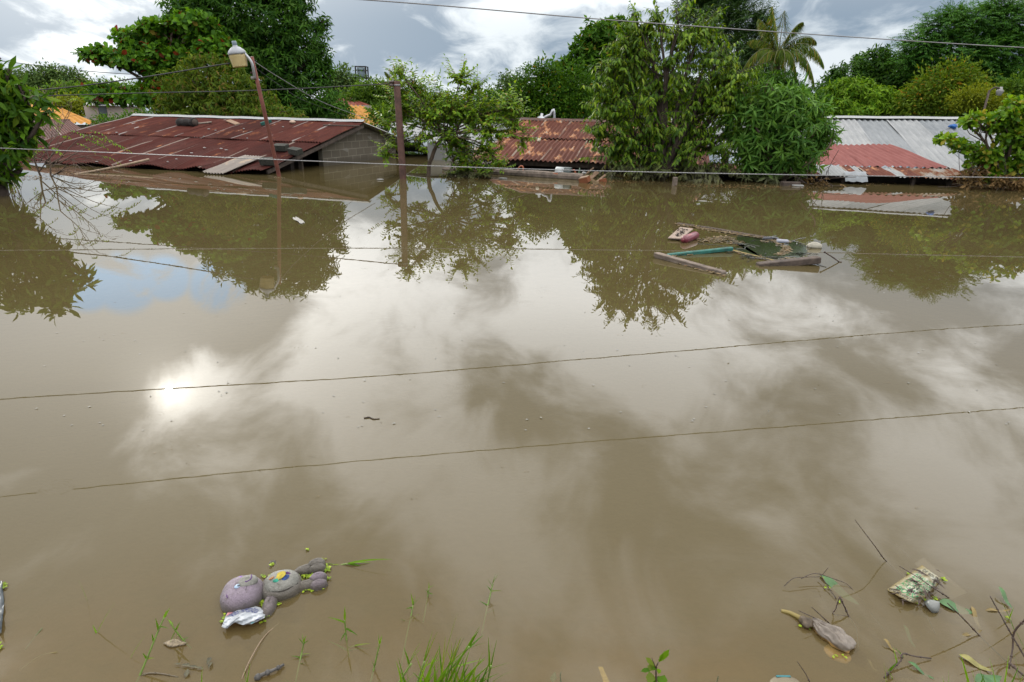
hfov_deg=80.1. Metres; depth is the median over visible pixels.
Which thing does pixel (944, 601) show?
floating leaf
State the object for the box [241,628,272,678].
stalk
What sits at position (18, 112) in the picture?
mango tree
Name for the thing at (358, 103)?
red roof house
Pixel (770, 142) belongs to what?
young mango tree
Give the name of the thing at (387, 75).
tree
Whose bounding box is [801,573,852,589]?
twig
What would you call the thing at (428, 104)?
tree
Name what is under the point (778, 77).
bush
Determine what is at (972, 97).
vine thicket
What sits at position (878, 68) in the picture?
dark tree
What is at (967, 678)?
grass tuft
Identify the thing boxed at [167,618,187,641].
grass stalk
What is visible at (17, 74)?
tree
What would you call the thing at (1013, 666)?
twig
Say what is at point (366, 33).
sky
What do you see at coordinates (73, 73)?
tree
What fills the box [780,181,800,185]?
floating block
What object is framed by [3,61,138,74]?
wire
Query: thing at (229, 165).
loose sheet
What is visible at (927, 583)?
twig
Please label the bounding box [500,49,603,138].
citrus tree
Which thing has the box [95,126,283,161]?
roof litter
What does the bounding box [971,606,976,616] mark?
floating leaf
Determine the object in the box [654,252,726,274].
plank
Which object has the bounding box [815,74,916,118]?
bright mango tree
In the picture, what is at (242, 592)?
plush toy
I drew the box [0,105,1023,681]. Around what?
water
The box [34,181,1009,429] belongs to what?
floating flecks
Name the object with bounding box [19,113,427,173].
rusty roof house
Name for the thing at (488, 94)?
tree
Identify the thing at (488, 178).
trapped litter
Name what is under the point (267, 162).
concrete block
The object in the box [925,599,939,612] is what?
plastic scrap
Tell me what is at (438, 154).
zinc roof shed
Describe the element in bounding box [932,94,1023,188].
cashew tree
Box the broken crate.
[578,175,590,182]
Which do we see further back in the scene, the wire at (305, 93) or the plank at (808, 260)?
the wire at (305, 93)
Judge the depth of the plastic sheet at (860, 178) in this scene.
15.09 m
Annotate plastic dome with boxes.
[770,675,798,681]
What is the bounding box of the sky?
[0,0,1023,101]
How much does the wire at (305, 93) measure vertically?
1.284 m
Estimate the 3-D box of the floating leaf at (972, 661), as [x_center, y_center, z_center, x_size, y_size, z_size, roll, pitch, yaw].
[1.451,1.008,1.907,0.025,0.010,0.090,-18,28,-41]
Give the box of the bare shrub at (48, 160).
[17,78,131,175]
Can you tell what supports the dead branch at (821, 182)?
on the water
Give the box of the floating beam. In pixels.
[442,167,584,179]
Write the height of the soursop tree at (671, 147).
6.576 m
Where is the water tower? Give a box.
[355,66,370,82]
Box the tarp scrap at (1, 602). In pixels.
[0,581,3,632]
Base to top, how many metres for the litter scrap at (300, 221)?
0.024 m
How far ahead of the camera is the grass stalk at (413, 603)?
2.06 m
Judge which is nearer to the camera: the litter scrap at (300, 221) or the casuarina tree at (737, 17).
the litter scrap at (300, 221)
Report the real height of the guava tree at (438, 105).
4.763 m
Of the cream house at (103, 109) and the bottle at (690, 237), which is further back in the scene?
the cream house at (103, 109)
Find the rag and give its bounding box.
[948,124,956,128]
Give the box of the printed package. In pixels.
[888,565,941,603]
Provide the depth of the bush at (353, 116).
29.32 m
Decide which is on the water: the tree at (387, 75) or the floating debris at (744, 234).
the floating debris at (744, 234)
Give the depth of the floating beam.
15.23 m
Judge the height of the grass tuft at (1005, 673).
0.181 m
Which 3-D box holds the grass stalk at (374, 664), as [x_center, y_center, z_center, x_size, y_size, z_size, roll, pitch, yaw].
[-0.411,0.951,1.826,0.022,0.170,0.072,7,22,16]
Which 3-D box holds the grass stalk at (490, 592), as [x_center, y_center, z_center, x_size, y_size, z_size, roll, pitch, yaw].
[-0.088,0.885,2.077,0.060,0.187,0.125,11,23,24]
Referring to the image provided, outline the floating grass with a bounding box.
[326,559,387,565]
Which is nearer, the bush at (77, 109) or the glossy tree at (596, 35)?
the glossy tree at (596, 35)
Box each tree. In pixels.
[0,56,64,195]
[2,67,25,86]
[17,57,68,93]
[26,73,139,105]
[45,65,92,87]
[70,7,246,108]
[145,50,308,119]
[154,0,354,120]
[319,61,366,100]
[337,70,403,126]
[361,53,539,178]
[392,79,463,122]
[458,84,512,123]
[485,68,528,100]
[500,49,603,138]
[547,14,656,118]
[574,0,773,182]
[642,74,719,118]
[665,0,811,92]
[718,72,845,183]
[815,43,920,113]
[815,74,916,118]
[882,0,1023,91]
[886,51,1003,119]
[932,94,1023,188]
[969,68,1023,112]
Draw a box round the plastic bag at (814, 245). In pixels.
[806,242,821,247]
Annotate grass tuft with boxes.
[884,648,903,678]
[961,657,983,681]
[979,655,1023,681]
[1000,599,1023,646]
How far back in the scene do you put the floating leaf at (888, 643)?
1.96 m
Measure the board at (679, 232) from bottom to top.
0.045 m
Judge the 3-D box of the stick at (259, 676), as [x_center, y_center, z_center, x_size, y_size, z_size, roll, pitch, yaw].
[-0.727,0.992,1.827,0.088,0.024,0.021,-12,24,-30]
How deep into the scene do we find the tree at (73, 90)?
44.11 m
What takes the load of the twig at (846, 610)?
on the water
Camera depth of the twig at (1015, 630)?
1.91 m
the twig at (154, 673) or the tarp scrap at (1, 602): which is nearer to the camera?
the twig at (154, 673)
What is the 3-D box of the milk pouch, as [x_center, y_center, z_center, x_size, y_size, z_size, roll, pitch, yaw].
[-0.883,0.903,2.017,0.134,0.044,0.114,-2,21,-9]
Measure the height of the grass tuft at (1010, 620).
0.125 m
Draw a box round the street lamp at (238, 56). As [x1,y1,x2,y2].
[228,41,280,175]
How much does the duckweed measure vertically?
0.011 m
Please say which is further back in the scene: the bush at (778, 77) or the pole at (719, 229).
the bush at (778, 77)
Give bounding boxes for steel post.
[389,81,406,178]
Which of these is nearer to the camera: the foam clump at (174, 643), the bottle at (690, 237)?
the foam clump at (174, 643)
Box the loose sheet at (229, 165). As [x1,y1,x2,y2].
[202,155,263,173]
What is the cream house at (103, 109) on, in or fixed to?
on the ground
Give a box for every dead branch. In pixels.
[791,150,853,186]
[949,148,1023,190]
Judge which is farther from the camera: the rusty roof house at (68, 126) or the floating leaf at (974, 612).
the rusty roof house at (68, 126)
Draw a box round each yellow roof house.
[31,104,91,128]
[344,105,382,128]
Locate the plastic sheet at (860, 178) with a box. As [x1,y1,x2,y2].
[844,171,867,181]
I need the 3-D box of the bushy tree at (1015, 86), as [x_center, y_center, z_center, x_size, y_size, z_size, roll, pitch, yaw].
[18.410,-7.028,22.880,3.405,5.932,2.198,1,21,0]
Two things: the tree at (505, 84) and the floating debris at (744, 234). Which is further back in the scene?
the tree at (505, 84)
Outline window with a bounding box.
[98,104,107,115]
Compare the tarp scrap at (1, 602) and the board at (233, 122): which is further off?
the board at (233, 122)
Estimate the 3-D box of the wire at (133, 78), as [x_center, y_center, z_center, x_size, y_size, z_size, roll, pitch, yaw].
[-8.678,-5.615,13.038,5.309,0.732,0.062,0,21,-2]
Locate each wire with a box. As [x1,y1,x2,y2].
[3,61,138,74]
[29,63,230,90]
[35,83,389,96]
[255,62,369,119]
[256,68,345,115]
[366,0,1023,47]
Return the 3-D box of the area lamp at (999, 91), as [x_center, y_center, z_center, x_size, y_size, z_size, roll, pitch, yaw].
[16.395,-6.200,21.592,0.509,5.192,0.230,1,21,0]
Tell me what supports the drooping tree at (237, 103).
on the ground
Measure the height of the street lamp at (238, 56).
5.386 m
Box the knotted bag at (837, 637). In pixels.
[781,609,856,652]
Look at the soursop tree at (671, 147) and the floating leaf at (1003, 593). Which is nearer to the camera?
the floating leaf at (1003, 593)
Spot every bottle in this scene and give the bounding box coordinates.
[681,231,698,242]
[762,236,778,239]
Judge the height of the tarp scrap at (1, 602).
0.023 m
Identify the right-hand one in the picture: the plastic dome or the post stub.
the plastic dome
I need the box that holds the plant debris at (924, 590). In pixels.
[891,568,942,604]
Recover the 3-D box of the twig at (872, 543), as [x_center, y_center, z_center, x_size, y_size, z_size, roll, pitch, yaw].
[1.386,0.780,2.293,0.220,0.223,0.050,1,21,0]
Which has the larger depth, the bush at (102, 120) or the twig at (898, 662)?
the bush at (102, 120)
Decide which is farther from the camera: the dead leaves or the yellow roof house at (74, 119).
the yellow roof house at (74, 119)
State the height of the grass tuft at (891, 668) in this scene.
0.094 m
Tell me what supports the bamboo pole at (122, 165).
on the water
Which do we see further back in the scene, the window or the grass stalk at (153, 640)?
the window
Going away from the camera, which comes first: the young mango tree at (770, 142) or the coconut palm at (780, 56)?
the young mango tree at (770, 142)
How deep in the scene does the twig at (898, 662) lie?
1.90 m
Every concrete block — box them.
[258,157,273,165]
[274,143,288,150]
[287,147,302,155]
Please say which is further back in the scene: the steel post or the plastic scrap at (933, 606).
the steel post
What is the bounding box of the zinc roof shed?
[392,123,509,163]
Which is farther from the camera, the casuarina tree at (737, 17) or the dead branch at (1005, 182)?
the casuarina tree at (737, 17)
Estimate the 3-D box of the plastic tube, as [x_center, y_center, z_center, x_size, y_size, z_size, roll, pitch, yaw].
[3.594,-1.325,8.089,0.158,0.061,0.059,3,21,6]
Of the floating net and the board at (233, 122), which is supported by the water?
the floating net
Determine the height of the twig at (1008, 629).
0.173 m
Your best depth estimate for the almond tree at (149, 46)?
23.24 m
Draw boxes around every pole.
[75,158,149,173]
[678,223,766,236]
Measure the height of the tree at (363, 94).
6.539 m
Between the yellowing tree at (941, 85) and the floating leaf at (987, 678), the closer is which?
the floating leaf at (987, 678)
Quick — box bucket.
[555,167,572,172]
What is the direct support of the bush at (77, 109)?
on the ground
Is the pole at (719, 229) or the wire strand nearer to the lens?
the pole at (719, 229)
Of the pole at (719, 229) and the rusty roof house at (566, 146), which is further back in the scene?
the rusty roof house at (566, 146)
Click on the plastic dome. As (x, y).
(782, 678)
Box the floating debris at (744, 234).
[672,223,792,275]
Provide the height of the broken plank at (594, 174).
0.229 m
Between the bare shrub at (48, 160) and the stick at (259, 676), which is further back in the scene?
the bare shrub at (48, 160)
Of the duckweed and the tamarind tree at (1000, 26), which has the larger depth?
the tamarind tree at (1000, 26)
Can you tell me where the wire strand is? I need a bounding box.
[0,148,1023,177]
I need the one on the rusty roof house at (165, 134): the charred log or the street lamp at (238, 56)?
the charred log
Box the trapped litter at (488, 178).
[20,172,1010,188]
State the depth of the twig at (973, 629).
2.00 m
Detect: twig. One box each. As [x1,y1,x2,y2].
[141,672,178,676]
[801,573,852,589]
[839,596,849,616]
[855,520,886,561]
[884,653,931,678]
[899,566,948,597]
[947,603,979,635]
[990,596,1023,656]
[1009,619,1023,668]
[1009,663,1023,675]
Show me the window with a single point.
(102, 109)
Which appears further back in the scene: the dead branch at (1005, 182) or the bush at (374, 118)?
the bush at (374, 118)
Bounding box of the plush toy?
[220,558,327,617]
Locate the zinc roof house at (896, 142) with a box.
[671,115,1022,184]
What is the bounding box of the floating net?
[698,231,825,266]
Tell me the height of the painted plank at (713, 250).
0.079 m
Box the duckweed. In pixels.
[0,548,1009,658]
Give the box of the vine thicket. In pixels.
[943,79,1021,113]
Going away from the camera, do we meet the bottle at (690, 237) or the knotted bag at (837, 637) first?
the knotted bag at (837, 637)
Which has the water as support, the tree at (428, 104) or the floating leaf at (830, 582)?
the floating leaf at (830, 582)
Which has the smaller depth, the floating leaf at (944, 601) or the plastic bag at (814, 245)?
the floating leaf at (944, 601)
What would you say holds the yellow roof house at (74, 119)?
on the ground
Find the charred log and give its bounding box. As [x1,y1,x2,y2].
[175,117,197,126]
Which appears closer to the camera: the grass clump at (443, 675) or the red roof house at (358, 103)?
the grass clump at (443, 675)
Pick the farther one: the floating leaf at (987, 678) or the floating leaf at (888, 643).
the floating leaf at (888, 643)
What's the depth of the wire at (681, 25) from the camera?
10.06 m
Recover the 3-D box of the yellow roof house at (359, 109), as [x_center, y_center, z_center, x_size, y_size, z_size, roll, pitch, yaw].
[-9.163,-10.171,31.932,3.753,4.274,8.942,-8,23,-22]
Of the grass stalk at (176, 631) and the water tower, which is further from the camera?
the water tower
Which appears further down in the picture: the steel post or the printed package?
the printed package
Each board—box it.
[226,119,239,124]
[668,227,692,239]
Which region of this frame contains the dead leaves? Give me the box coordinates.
[176,657,211,676]
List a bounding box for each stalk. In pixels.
[139,608,169,674]
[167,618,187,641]
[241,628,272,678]
[294,635,308,663]
[329,608,370,645]
[372,635,381,670]
[404,595,414,620]
[480,576,499,610]
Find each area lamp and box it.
[537,109,555,138]
[983,87,1003,108]
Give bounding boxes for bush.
[43,88,94,124]
[86,106,153,126]
[313,107,356,120]
[359,99,415,131]
[705,64,835,114]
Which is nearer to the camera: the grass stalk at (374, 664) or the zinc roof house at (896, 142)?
the grass stalk at (374, 664)
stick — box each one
[254,663,283,680]
[323,124,359,126]
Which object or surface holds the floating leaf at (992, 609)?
on the water
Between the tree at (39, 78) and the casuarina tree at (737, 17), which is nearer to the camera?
the casuarina tree at (737, 17)
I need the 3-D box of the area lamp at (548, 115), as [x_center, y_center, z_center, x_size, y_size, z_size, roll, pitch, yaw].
[1.178,-6.585,21.990,0.690,3.385,0.350,1,21,0]
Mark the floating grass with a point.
(354, 562)
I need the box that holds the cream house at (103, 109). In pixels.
[84,102,145,124]
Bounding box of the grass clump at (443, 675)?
[396,619,509,681]
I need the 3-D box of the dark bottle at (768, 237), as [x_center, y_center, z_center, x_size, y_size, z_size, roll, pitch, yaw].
[3.508,-1.389,8.272,0.237,0.060,0.078,1,21,0]
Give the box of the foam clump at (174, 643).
[164,639,185,646]
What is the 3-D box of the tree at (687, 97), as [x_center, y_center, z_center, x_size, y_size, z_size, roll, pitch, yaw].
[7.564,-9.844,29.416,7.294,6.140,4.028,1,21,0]
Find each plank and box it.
[590,171,598,177]
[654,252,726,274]
[668,247,732,255]
[756,256,820,265]
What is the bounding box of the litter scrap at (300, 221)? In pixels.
[293,217,304,223]
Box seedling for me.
[641,650,668,681]
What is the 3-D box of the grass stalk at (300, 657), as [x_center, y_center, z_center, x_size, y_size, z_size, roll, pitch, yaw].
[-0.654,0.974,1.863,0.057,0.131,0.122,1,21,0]
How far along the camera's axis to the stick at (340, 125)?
17.53 m
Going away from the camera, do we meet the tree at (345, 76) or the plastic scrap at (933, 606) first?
the plastic scrap at (933, 606)
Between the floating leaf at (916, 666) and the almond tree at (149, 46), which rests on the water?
the floating leaf at (916, 666)
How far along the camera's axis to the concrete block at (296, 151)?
15.27 m
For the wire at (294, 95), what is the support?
attached to the street lamp at (238, 56)
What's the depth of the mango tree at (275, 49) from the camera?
25.30 m
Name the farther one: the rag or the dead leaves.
the rag
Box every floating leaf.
[821,575,837,587]
[884,639,896,651]
[908,661,933,678]
[939,598,971,613]
[959,654,992,671]
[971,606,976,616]
[975,674,1001,681]
[985,608,1010,611]
[999,587,1012,608]
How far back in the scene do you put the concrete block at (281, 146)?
15.63 m
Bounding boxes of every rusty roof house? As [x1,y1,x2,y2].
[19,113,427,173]
[34,119,80,140]
[476,117,709,171]
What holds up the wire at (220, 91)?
attached to the steel post
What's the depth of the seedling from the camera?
1.75 m
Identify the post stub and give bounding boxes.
[672,177,677,185]
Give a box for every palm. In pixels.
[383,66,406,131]
[743,6,823,88]
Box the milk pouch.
[221,606,264,627]
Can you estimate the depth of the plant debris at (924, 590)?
2.17 m
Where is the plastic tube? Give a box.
[776,239,788,242]
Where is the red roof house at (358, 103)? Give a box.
[339,98,371,124]

